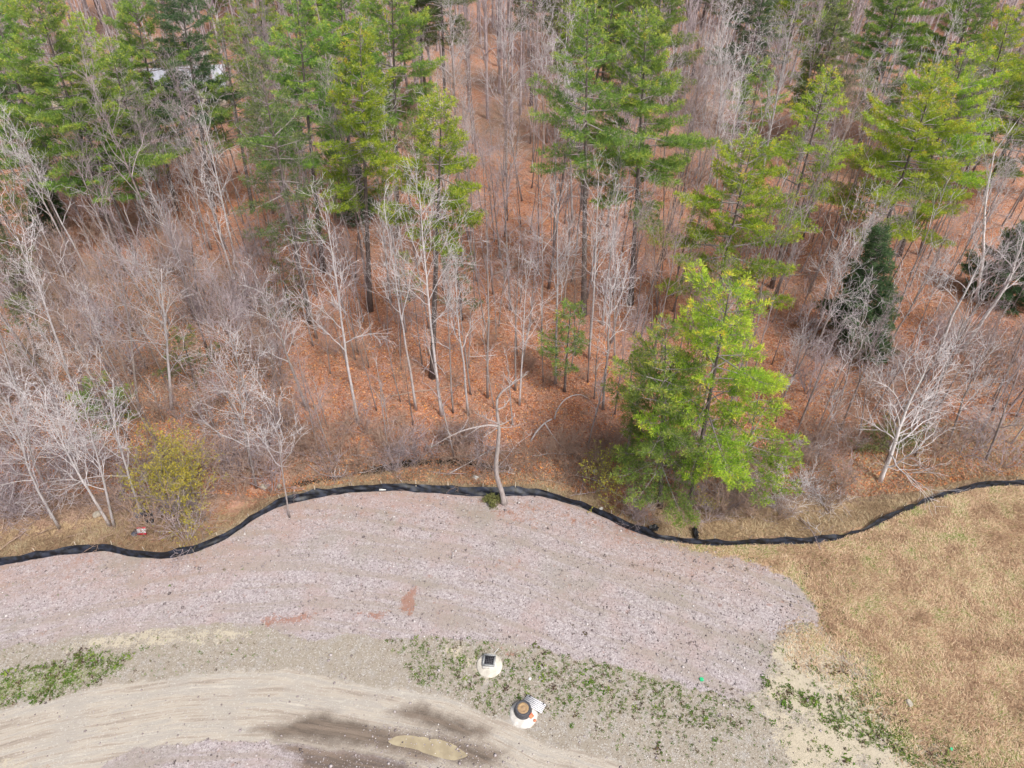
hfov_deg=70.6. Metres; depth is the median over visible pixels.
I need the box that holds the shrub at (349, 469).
[335,441,391,478]
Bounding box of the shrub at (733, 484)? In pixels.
[699,458,756,505]
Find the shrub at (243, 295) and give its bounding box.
[205,260,276,327]
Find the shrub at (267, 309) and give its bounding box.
[216,285,296,333]
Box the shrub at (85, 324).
[35,279,139,355]
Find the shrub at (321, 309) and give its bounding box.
[310,300,333,322]
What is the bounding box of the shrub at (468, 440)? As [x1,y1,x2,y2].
[440,419,486,454]
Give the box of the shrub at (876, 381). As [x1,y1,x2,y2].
[860,353,898,404]
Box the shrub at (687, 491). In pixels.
[664,471,728,505]
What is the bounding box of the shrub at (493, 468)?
[481,458,511,479]
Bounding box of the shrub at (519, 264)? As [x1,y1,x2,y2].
[512,255,528,276]
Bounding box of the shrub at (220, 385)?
[171,329,263,411]
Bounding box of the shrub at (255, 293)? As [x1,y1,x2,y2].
[225,279,296,313]
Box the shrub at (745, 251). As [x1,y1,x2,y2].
[736,237,754,263]
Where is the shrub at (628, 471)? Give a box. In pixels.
[613,461,641,484]
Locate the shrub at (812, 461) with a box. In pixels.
[794,435,860,479]
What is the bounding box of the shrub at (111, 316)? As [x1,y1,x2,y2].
[77,303,127,331]
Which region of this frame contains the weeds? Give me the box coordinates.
[0,514,1023,767]
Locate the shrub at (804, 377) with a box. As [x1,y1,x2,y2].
[768,326,868,407]
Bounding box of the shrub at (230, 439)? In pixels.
[208,417,254,467]
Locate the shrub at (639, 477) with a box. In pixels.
[598,445,670,508]
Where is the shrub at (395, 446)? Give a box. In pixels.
[366,423,419,461]
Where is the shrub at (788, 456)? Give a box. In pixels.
[763,437,821,468]
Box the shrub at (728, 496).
[700,478,773,517]
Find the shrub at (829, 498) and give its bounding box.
[804,477,855,516]
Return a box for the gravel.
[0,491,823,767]
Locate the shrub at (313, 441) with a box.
[285,416,339,466]
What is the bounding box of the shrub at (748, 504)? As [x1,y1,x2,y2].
[705,466,778,531]
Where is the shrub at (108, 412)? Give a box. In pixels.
[72,383,135,443]
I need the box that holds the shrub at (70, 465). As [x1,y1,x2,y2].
[38,441,111,482]
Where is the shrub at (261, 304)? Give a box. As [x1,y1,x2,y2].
[239,277,289,325]
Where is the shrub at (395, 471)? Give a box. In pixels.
[372,440,418,479]
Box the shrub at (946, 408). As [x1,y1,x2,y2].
[907,391,968,457]
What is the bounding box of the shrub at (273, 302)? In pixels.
[221,249,320,347]
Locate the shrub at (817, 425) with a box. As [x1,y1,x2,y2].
[793,404,856,470]
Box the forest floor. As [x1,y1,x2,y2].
[0,0,1023,558]
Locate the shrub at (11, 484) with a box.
[0,446,29,510]
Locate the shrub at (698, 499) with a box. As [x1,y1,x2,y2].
[680,480,713,512]
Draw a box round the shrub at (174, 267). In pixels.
[149,244,197,289]
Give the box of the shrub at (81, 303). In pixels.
[45,265,115,327]
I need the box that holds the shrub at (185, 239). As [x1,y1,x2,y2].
[159,224,207,267]
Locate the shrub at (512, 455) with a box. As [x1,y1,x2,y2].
[489,432,540,479]
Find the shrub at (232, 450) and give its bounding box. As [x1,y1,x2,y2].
[199,426,270,473]
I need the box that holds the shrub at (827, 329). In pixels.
[810,311,848,342]
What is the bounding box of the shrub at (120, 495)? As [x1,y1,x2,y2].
[73,459,156,537]
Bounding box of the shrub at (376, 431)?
[359,417,397,449]
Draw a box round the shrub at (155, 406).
[123,374,197,422]
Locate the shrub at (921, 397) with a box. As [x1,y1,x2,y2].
[901,377,951,417]
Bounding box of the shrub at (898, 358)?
[876,334,922,374]
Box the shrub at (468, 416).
[441,396,491,440]
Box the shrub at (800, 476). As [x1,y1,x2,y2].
[786,459,831,502]
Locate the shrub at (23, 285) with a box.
[0,248,65,317]
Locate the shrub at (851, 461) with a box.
[814,447,860,504]
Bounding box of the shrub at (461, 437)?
[424,419,484,457]
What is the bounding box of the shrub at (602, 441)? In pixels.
[581,424,620,454]
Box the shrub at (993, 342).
[954,306,1023,380]
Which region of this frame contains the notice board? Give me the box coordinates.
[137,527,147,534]
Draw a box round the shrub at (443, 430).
[425,415,468,447]
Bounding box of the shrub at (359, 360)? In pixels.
[348,347,371,370]
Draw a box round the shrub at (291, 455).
[281,445,306,465]
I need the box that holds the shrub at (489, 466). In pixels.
[465,445,521,481]
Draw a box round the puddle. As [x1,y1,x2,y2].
[388,735,466,759]
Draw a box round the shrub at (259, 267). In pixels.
[232,249,296,287]
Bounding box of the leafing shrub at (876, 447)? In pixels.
[850,409,934,457]
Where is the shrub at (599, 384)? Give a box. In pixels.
[594,377,606,392]
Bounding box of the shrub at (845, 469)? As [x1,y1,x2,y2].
[808,437,877,498]
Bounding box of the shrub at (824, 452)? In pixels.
[803,429,851,477]
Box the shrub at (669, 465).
[646,448,683,482]
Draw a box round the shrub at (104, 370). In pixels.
[65,347,152,392]
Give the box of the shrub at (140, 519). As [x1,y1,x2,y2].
[101,477,230,545]
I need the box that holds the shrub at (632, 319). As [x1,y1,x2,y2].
[623,304,648,332]
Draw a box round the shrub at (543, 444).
[524,424,556,458]
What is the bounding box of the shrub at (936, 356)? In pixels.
[895,318,978,380]
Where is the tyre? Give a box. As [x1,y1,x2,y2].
[144,513,155,522]
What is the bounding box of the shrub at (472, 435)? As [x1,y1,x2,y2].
[447,400,514,467]
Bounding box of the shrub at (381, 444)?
[364,428,400,460]
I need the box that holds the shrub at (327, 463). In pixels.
[309,442,348,473]
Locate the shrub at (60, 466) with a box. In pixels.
[0,418,97,508]
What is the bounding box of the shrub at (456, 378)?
[440,355,476,398]
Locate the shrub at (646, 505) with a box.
[625,492,658,515]
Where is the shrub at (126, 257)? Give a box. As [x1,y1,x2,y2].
[88,232,160,276]
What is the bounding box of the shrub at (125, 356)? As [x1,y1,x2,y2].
[65,326,158,378]
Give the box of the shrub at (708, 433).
[691,415,730,447]
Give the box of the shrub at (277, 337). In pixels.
[255,323,293,350]
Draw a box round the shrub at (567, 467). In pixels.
[556,453,585,485]
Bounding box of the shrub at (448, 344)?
[441,334,457,350]
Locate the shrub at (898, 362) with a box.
[882,332,917,387]
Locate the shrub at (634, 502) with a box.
[615,480,657,525]
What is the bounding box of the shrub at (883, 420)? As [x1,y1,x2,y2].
[869,401,922,464]
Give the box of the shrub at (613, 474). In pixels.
[596,465,631,486]
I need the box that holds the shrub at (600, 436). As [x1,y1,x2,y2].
[593,427,613,450]
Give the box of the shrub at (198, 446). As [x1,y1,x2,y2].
[166,414,270,500]
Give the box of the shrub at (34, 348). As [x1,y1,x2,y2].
[1,314,60,369]
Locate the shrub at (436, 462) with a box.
[418,447,458,477]
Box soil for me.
[0,540,984,767]
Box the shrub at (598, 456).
[579,444,619,469]
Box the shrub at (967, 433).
[925,387,1021,477]
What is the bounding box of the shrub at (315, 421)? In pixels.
[284,401,332,442]
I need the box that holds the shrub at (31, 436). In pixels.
[0,374,123,478]
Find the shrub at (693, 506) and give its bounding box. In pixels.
[664,488,714,526]
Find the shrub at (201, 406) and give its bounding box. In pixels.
[169,374,234,436]
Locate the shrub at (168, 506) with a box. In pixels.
[113,412,236,532]
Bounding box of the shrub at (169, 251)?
[136,210,199,277]
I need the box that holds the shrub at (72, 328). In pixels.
[45,295,114,360]
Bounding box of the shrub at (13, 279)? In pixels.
[0,251,33,296]
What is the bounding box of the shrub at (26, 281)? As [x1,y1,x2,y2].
[0,264,50,303]
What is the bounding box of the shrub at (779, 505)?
[763,486,802,519]
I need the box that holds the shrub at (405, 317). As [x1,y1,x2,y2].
[391,310,417,324]
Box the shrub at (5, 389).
[0,336,42,407]
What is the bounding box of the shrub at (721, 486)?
[701,471,753,510]
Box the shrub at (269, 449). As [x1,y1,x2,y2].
[256,426,286,473]
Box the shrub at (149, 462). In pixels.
[137,449,186,476]
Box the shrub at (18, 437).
[0,417,46,453]
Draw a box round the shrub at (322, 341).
[316,333,343,360]
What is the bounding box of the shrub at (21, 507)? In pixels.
[0,443,89,538]
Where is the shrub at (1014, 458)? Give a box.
[987,430,1023,478]
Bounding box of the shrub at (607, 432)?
[597,419,635,449]
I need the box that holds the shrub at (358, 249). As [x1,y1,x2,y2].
[347,243,370,256]
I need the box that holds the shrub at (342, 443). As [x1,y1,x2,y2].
[288,396,364,472]
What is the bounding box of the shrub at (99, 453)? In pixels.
[61,421,120,480]
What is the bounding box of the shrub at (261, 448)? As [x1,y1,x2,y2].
[243,435,304,483]
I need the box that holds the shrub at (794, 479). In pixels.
[755,452,823,495]
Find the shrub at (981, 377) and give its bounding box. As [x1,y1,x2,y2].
[956,358,1001,393]
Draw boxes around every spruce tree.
[22,162,67,238]
[335,154,378,227]
[813,221,904,365]
[958,217,1023,317]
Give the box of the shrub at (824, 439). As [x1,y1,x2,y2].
[790,406,853,468]
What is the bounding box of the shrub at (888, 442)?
[866,418,919,451]
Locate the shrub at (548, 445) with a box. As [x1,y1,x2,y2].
[534,426,579,480]
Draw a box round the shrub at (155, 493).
[132,474,188,521]
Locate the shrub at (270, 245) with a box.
[224,222,294,272]
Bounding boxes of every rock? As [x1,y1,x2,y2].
[92,511,100,517]
[905,699,912,706]
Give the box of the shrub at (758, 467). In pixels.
[736,440,773,492]
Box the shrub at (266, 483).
[210,437,306,498]
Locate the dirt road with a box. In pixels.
[0,667,624,767]
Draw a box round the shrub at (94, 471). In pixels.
[11,413,124,498]
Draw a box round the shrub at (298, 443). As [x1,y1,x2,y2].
[256,401,334,489]
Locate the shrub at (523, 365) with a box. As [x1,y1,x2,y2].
[514,341,543,371]
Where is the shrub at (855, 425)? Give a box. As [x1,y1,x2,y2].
[825,415,888,453]
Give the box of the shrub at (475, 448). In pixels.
[462,414,518,462]
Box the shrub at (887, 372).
[863,351,911,391]
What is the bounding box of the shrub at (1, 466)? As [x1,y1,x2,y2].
[0,436,57,537]
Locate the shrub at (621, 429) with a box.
[597,404,647,449]
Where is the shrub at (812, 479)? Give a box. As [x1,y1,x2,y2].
[792,453,846,492]
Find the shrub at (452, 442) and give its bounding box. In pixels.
[429,418,472,462]
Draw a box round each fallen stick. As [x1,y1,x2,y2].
[0,531,25,548]
[149,522,201,539]
[305,463,344,480]
[432,465,465,473]
[448,447,494,474]
[534,474,568,484]
[798,520,832,547]
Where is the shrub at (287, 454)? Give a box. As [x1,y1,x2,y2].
[265,438,305,463]
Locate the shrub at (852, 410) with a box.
[820,386,892,441]
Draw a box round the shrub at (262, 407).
[234,373,285,418]
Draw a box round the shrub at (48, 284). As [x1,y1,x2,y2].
[15,248,77,310]
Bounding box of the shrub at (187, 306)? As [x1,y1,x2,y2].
[160,278,210,327]
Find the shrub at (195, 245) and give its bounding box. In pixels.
[163,228,212,263]
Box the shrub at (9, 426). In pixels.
[0,402,41,451]
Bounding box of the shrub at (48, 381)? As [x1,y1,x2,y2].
[22,366,67,412]
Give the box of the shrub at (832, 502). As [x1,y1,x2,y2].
[789,470,853,520]
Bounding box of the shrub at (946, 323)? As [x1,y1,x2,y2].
[927,304,977,340]
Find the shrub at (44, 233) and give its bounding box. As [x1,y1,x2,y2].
[21,205,67,259]
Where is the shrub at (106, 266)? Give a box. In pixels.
[80,250,138,281]
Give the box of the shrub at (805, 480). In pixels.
[798,453,839,513]
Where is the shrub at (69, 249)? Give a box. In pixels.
[39,227,86,264]
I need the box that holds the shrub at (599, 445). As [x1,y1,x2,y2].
[566,429,617,463]
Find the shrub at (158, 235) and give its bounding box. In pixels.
[131,198,190,259]
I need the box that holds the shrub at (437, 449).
[396,408,467,468]
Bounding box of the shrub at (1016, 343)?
[1007,326,1023,361]
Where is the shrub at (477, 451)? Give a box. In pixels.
[461,432,516,478]
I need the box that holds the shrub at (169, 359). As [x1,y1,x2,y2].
[135,334,217,377]
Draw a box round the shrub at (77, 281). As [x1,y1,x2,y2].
[45,246,108,300]
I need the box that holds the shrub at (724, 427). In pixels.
[698,405,750,448]
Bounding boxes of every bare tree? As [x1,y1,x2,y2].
[0,0,64,158]
[0,67,64,175]
[0,86,89,274]
[0,95,75,264]
[0,180,40,247]
[0,217,29,293]
[0,255,44,338]
[0,256,59,394]
[0,307,60,410]
[0,362,29,460]
[1,29,83,191]
[2,61,67,174]
[15,119,89,233]
[17,140,68,246]
[18,291,84,403]
[19,0,94,147]
[21,270,81,373]
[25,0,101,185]
[27,267,84,354]
[32,341,82,437]
[33,154,106,258]
[34,215,100,321]
[35,31,175,271]
[43,307,129,440]
[51,233,171,415]
[52,87,129,271]
[56,138,106,224]
[57,272,108,369]
[61,0,114,119]
[63,271,122,383]
[70,239,198,409]
[72,223,147,368]
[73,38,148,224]
[78,206,134,312]
[79,26,133,138]
[80,72,144,204]
[85,0,163,144]
[89,183,163,316]
[92,21,159,187]
[94,333,157,442]
[104,66,170,216]
[107,81,186,239]
[110,142,145,237]
[114,100,181,236]
[116,286,168,389]
[127,162,184,274]
[133,50,189,185]
[142,41,225,248]
[142,194,227,348]
[143,29,211,180]
[147,216,188,297]
[148,97,211,249]
[154,19,215,173]
[154,221,213,326]
[163,1,230,157]
[170,238,268,400]
[173,67,254,265]
[181,76,239,197]
[184,43,237,172]
[184,316,278,488]
[186,27,231,145]
[186,149,237,279]
[201,292,245,371]
[207,280,278,383]
[209,204,284,334]
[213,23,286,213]
[215,375,309,517]
[220,1,296,192]
[222,242,277,350]
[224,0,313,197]
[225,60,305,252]
[229,257,309,410]
[235,3,273,151]
[243,153,298,272]
[249,323,282,396]
[250,156,348,339]
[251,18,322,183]
[253,128,356,296]
[258,97,324,242]
[260,209,287,296]
[261,80,308,219]
[263,110,323,260]
[273,48,304,186]
[273,356,340,455]
[277,173,396,423]
[278,59,312,178]
[289,76,320,177]
[293,32,338,159]
[296,294,334,373]
[301,32,339,184]
[302,4,338,84]
[303,54,393,287]
[310,49,350,219]
[320,224,372,353]
[323,108,367,237]
[332,202,375,321]
[338,323,378,410]
[346,0,386,164]
[351,130,416,301]
[358,75,424,256]
[358,178,427,332]
[360,79,392,210]
[361,168,422,410]
[373,152,488,416]
[377,51,420,193]
[384,91,415,208]
[385,50,407,149]
[386,264,437,364]
[386,343,420,425]
[388,87,443,271]
[390,19,436,144]
[391,190,429,328]
[407,83,473,271]
[409,250,469,413]
[413,0,484,155]
[416,99,470,290]
[420,118,457,238]
[423,237,502,415]
[424,42,467,182]
[425,63,479,239]
[434,109,507,281]
[438,48,457,135]
[439,0,487,142]
[443,79,495,179]
[443,130,488,266]
[444,76,486,253]
[444,184,515,398]
[450,13,488,153]
[460,127,552,310]
[462,103,489,188]
[465,0,546,175]
[467,127,519,258]
[475,66,498,148]
[482,70,540,200]
[487,244,560,405]
[488,234,544,390]
[490,59,522,181]
[495,71,536,156]
[495,236,517,326]
[497,0,568,161]
[498,124,529,236]
[509,49,595,251]
[510,77,603,289]
[513,168,584,384]
[514,0,565,151]
[514,1,552,143]
[519,207,560,330]
[524,72,554,187]
[526,1,594,222]
[526,123,546,172]
[528,30,574,142]
[528,70,556,176]
[543,182,590,317]
[547,113,580,239]
[552,54,576,163]
[555,109,606,281]
[558,236,594,356]
[562,79,587,209]
[563,56,594,181]
[572,282,614,382]
[573,114,655,324]
[574,149,637,358]
[576,78,605,198]
[576,198,642,358]
[581,164,625,299]
[582,229,640,410]
[584,51,660,242]
[588,40,668,188]
[593,56,622,150]
[595,169,674,343]
[596,75,657,227]
[597,40,661,177]
[597,312,676,452]
[602,310,648,413]
[607,55,669,218]
[614,292,655,380]
[616,230,657,317]
[617,80,638,193]
[618,48,668,125]
[633,173,703,339]
[637,187,713,350]
[645,98,673,232]
[647,56,742,281]
[650,14,713,157]
[651,14,709,156]
[651,39,691,170]
[663,49,720,204]
[667,98,754,282]
[669,240,715,352]
[671,103,726,295]
[672,289,729,420]
[673,29,732,215]
[674,77,714,151]
[678,0,755,218]
[679,14,724,156]
[679,286,718,397]
[680,75,740,244]
[682,240,740,360]
[685,35,739,183]
[697,0,759,190]
[703,28,732,161]
[708,293,738,386]
[711,16,774,230]
[716,165,755,284]
[720,140,771,267]
[730,266,794,366]
[734,8,792,165]
[734,169,819,336]
[753,27,806,178]
[754,0,826,208]
[754,115,813,272]
[767,0,852,162]
[767,98,869,298]
[772,237,810,321]
[775,357,798,421]
[778,106,842,269]
[780,319,814,372]
[785,244,832,321]
[789,73,839,206]
[791,134,844,259]
[792,279,838,375]
[795,4,843,143]
[799,292,866,422]
[801,36,874,239]
[805,220,883,358]
[809,103,893,292]
[817,380,861,449]
[818,280,902,409]
[823,46,882,191]
[825,176,892,325]
[827,66,883,176]
[827,184,925,281]
[829,50,863,139]
[830,16,871,133]
[833,184,870,273]
[833,323,877,398]
[834,57,884,188]
[835,100,874,239]
[839,281,927,429]
[848,202,894,285]
[850,35,913,193]
[850,326,990,515]
[852,27,911,178]
[855,133,911,241]
[859,171,937,302]
[869,98,914,229]
[871,73,914,177]
[877,238,957,364]
[886,0,986,192]
[888,62,936,187]
[892,134,964,257]
[901,309,954,410]
[906,70,964,193]
[907,201,972,315]
[909,247,959,350]
[915,38,994,169]
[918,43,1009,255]
[922,319,972,387]
[932,77,1005,207]
[935,42,990,160]
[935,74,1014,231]
[936,300,1013,386]
[937,303,1010,410]
[942,168,1019,290]
[946,328,1017,448]
[959,138,1015,263]
[959,159,1022,276]
[960,35,1023,168]
[960,198,1023,334]
[960,279,1023,380]
[963,35,1023,141]
[965,82,1022,189]
[967,334,1023,461]
[972,2,1023,169]
[984,234,1023,313]
[986,317,1023,376]
[1001,138,1023,226]
[1008,250,1023,313]
[1009,145,1023,218]
[1010,426,1023,443]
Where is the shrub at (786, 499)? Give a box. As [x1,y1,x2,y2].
[752,466,818,518]
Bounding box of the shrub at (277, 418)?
[254,394,297,443]
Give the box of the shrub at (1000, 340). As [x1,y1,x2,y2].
[975,327,1020,355]
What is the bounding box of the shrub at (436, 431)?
[421,418,466,444]
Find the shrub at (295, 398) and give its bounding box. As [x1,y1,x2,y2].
[247,373,326,455]
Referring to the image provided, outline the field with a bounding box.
[680,486,1023,767]
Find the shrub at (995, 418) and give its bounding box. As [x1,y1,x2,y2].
[963,405,1022,459]
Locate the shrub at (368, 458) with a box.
[351,440,396,478]
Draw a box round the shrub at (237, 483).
[199,437,261,505]
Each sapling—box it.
[0,137,53,246]
[0,167,51,280]
[0,178,66,304]
[0,185,50,324]
[0,357,32,407]
[0,388,18,420]
[6,321,63,422]
[10,213,58,312]
[12,199,101,351]
[15,126,72,252]
[15,390,70,455]
[21,196,58,275]
[22,284,64,357]
[25,252,53,303]
[27,251,79,327]
[36,215,76,299]
[44,224,99,317]
[49,104,140,245]
[50,129,109,245]
[52,310,98,390]
[61,133,118,271]
[64,173,91,255]
[69,236,100,327]
[69,305,160,451]
[70,217,108,278]
[73,189,143,296]
[73,342,121,448]
[76,212,102,272]
[82,235,139,332]
[87,285,132,392]
[92,234,133,331]
[95,291,116,359]
[101,230,169,336]
[112,196,170,324]
[119,347,149,388]
[132,97,185,220]
[134,203,155,258]
[137,157,171,258]
[137,175,206,318]
[138,403,154,458]
[146,221,170,285]
[147,378,164,422]
[149,96,199,219]
[159,279,191,332]
[168,190,190,264]
[170,348,219,435]
[174,214,201,290]
[174,250,195,320]
[177,147,208,255]
[178,160,223,261]
[183,193,197,236]
[183,195,227,333]
[184,127,241,250]
[186,236,204,292]
[190,136,217,211]
[194,117,251,258]
[194,296,217,358]
[197,339,237,420]
[205,112,228,215]
[208,211,236,273]
[218,141,244,223]
[221,241,259,303]
[225,230,243,279]
[227,330,280,429]
[229,261,259,361]
[231,182,264,269]
[234,123,263,255]
[248,164,266,224]
[249,156,295,269]
[259,343,285,413]
[261,190,272,258]
[262,288,291,373]
[279,289,293,345]
[283,329,318,451]
[289,397,301,449]
[292,278,313,346]
[295,129,339,242]
[306,124,349,237]
[312,374,325,421]
[321,255,333,306]
[322,191,349,269]
[322,310,345,363]
[325,253,355,359]
[328,268,356,340]
[342,163,365,246]
[346,279,369,367]
[347,193,363,277]
[357,231,380,319]
[357,254,371,336]
[361,344,398,448]
[375,331,400,401]
[378,376,389,431]
[380,255,392,332]
[384,257,408,355]
[392,289,403,369]
[406,255,428,355]
[410,328,461,460]
[415,122,438,264]
[427,256,433,309]
[430,158,455,298]
[440,272,458,333]
[445,153,457,255]
[448,270,472,394]
[451,108,475,228]
[459,225,489,343]
[462,233,483,300]
[463,299,474,367]
[464,312,501,408]
[466,148,481,206]
[473,198,486,273]
[476,169,494,241]
[477,206,492,294]
[478,143,491,240]
[485,178,497,235]
[489,260,504,339]
[494,146,510,241]
[495,226,505,278]
[497,103,518,220]
[500,259,519,355]
[501,347,514,425]
[509,142,526,226]
[510,229,534,302]
[514,200,523,255]
[522,269,541,368]
[526,165,564,330]
[530,185,540,233]
[530,286,557,381]
[532,113,563,236]
[533,200,539,273]
[545,169,553,240]
[547,130,558,217]
[558,88,580,223]
[571,307,584,363]
[572,183,580,231]
[587,364,609,444]
[591,334,605,398]
[595,202,609,277]
[601,308,621,383]
[604,159,613,250]
[613,158,640,294]
[619,168,644,271]
[632,258,664,334]
[645,253,658,328]
[647,187,658,306]
[650,297,664,359]
[650,320,687,455]
[651,200,682,320]
[664,182,683,259]
[667,251,688,322]
[670,158,706,228]
[672,163,727,311]
[678,270,703,344]
[679,156,693,221]
[690,389,714,452]
[693,173,725,274]
[704,284,742,397]
[718,337,748,449]
[723,206,771,295]
[726,94,761,212]
[727,356,745,438]
[728,261,773,398]
[735,239,755,313]
[736,243,760,324]
[741,76,783,216]
[750,164,803,305]
[752,291,781,365]
[763,128,799,229]
[768,203,816,308]
[771,283,801,364]
[776,134,807,230]
[780,297,836,403]
[792,351,837,440]
[800,164,851,272]
[804,108,832,212]
[807,239,853,338]
[810,223,853,348]
[812,174,839,241]
[813,367,852,446]
[817,326,870,427]
[819,203,834,251]
[820,178,868,316]
[824,191,848,262]
[835,149,885,298]
[837,310,865,372]
[845,81,895,190]
[846,88,889,210]
[850,369,882,449]
[859,136,902,253]
[860,255,912,365]
[866,339,917,424]
[881,171,938,301]
[881,339,956,444]
[884,383,923,462]
[885,361,927,418]
[890,158,961,280]
[890,177,962,332]
[908,294,944,362]
[908,303,990,433]
[909,189,957,287]
[910,218,942,272]
[914,274,998,455]
[924,269,1004,375]
[927,156,979,258]
[934,281,1000,384]
[935,184,966,260]
[943,242,964,285]
[945,284,999,367]
[950,208,972,265]
[951,288,976,351]
[973,302,1013,380]
[982,129,1023,223]
[982,349,1023,429]
[989,138,1021,213]
[990,308,1023,410]
[990,322,1023,385]
[992,310,1023,399]
[995,190,1023,261]
[1015,380,1023,416]
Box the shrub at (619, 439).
[607,427,631,455]
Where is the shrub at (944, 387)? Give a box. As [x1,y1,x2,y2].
[912,355,1002,403]
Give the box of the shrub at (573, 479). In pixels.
[558,469,590,491]
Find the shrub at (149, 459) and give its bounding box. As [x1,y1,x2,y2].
[124,438,169,487]
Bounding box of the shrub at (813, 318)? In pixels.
[771,299,829,343]
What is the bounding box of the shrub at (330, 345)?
[328,341,341,353]
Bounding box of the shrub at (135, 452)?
[97,431,176,494]
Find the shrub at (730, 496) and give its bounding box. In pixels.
[709,479,751,512]
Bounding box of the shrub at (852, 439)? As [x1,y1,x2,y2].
[833,420,872,448]
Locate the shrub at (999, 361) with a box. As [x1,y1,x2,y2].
[974,324,1023,397]
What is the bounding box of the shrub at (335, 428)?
[316,414,354,441]
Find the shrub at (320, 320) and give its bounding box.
[304,310,335,333]
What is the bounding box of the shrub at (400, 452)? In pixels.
[382,433,412,471]
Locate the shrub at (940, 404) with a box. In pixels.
[912,381,961,436]
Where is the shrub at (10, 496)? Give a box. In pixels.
[0,468,47,518]
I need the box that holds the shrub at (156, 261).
[138,249,175,277]
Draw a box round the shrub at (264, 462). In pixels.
[225,437,312,482]
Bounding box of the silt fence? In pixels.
[0,476,1023,565]
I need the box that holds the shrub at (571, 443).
[557,423,586,463]
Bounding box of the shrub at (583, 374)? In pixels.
[576,363,599,379]
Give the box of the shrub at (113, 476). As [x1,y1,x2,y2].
[81,448,137,512]
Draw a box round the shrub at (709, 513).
[693,496,735,530]
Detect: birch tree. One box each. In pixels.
[0,215,72,384]
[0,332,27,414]
[0,359,60,528]
[0,367,111,526]
[0,368,51,499]
[14,341,142,519]
[39,364,132,527]
[896,200,1023,359]
[958,207,1023,354]
[961,100,1023,301]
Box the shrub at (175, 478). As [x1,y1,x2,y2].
[148,456,196,515]
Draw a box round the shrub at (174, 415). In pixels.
[143,384,193,433]
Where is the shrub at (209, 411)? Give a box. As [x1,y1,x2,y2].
[177,383,245,437]
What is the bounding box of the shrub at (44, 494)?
[7,461,81,518]
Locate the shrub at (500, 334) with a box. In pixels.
[475,317,513,353]
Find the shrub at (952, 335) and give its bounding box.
[930,312,983,359]
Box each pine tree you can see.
[0,0,78,215]
[0,0,177,252]
[0,81,24,164]
[0,99,63,242]
[0,174,37,268]
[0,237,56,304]
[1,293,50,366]
[17,0,66,31]
[38,105,148,255]
[59,11,155,171]
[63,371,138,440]
[75,36,192,231]
[101,0,222,210]
[142,0,243,206]
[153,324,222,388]
[157,0,213,59]
[192,17,277,211]
[202,0,228,39]
[216,0,245,43]
[221,0,314,151]
[231,53,336,324]
[235,0,367,273]
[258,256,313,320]
[276,0,342,106]
[283,0,345,65]
[287,0,404,210]
[296,0,355,78]
[313,16,401,312]
[340,0,447,238]
[346,0,405,108]
[351,0,389,42]
[378,87,488,379]
[382,0,477,130]
[387,0,455,109]
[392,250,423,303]
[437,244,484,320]
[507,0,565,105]
[524,0,585,55]
[524,0,646,315]
[534,0,572,64]
[536,297,591,392]
[547,0,595,91]
[548,0,600,65]
[548,0,639,152]
[576,4,718,305]
[587,0,636,78]
[590,0,705,142]
[599,0,663,77]
[601,313,715,530]
[613,6,645,28]
[629,258,790,506]
[641,0,682,52]
[644,127,805,323]
[678,0,733,75]
[702,55,789,192]
[704,0,791,132]
[707,0,770,90]
[709,372,809,510]
[741,64,863,288]
[744,0,827,86]
[753,0,782,36]
[774,0,813,70]
[779,2,850,143]
[783,0,865,160]
[796,0,848,78]
[800,62,976,250]
[827,0,949,150]
[860,40,1012,256]
[868,1,907,52]
[880,0,1017,136]
[924,0,986,50]
[934,5,1023,189]
[963,53,1023,193]
[976,3,1023,126]
[1001,100,1023,156]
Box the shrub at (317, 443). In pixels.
[296,430,334,455]
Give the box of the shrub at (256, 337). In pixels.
[217,308,283,369]
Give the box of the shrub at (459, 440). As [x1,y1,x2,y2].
[432,416,481,458]
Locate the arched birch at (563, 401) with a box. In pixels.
[554,394,588,419]
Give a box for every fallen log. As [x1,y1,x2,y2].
[391,381,461,396]
[425,438,466,446]
[441,442,519,459]
[493,251,548,275]
[785,274,825,275]
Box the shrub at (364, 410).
[324,393,398,441]
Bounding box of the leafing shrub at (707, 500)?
[694,489,731,511]
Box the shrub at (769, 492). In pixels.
[727,461,795,509]
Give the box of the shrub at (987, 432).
[957,401,1012,463]
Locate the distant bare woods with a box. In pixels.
[0,0,1023,132]
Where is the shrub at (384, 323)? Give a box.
[373,314,389,328]
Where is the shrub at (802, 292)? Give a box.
[786,273,821,307]
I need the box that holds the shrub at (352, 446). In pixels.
[335,432,368,459]
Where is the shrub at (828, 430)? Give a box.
[796,416,853,443]
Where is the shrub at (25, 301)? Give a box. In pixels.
[0,281,52,320]
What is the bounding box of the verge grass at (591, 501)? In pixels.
[0,437,1023,556]
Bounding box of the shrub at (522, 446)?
[500,428,551,458]
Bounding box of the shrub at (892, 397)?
[881,383,939,424]
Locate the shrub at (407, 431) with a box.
[365,413,429,458]
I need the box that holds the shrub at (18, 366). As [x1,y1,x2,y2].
[0,332,46,399]
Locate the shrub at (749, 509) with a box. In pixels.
[736,494,779,518]
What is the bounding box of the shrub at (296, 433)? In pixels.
[255,399,321,463]
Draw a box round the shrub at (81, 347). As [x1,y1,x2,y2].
[66,336,92,369]
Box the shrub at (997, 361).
[969,339,1022,380]
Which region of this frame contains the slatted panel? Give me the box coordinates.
[524,694,545,713]
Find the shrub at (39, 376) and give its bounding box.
[6,353,74,395]
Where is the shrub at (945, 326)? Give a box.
[922,303,993,352]
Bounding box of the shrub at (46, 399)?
[17,366,78,422]
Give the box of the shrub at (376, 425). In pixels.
[349,406,398,443]

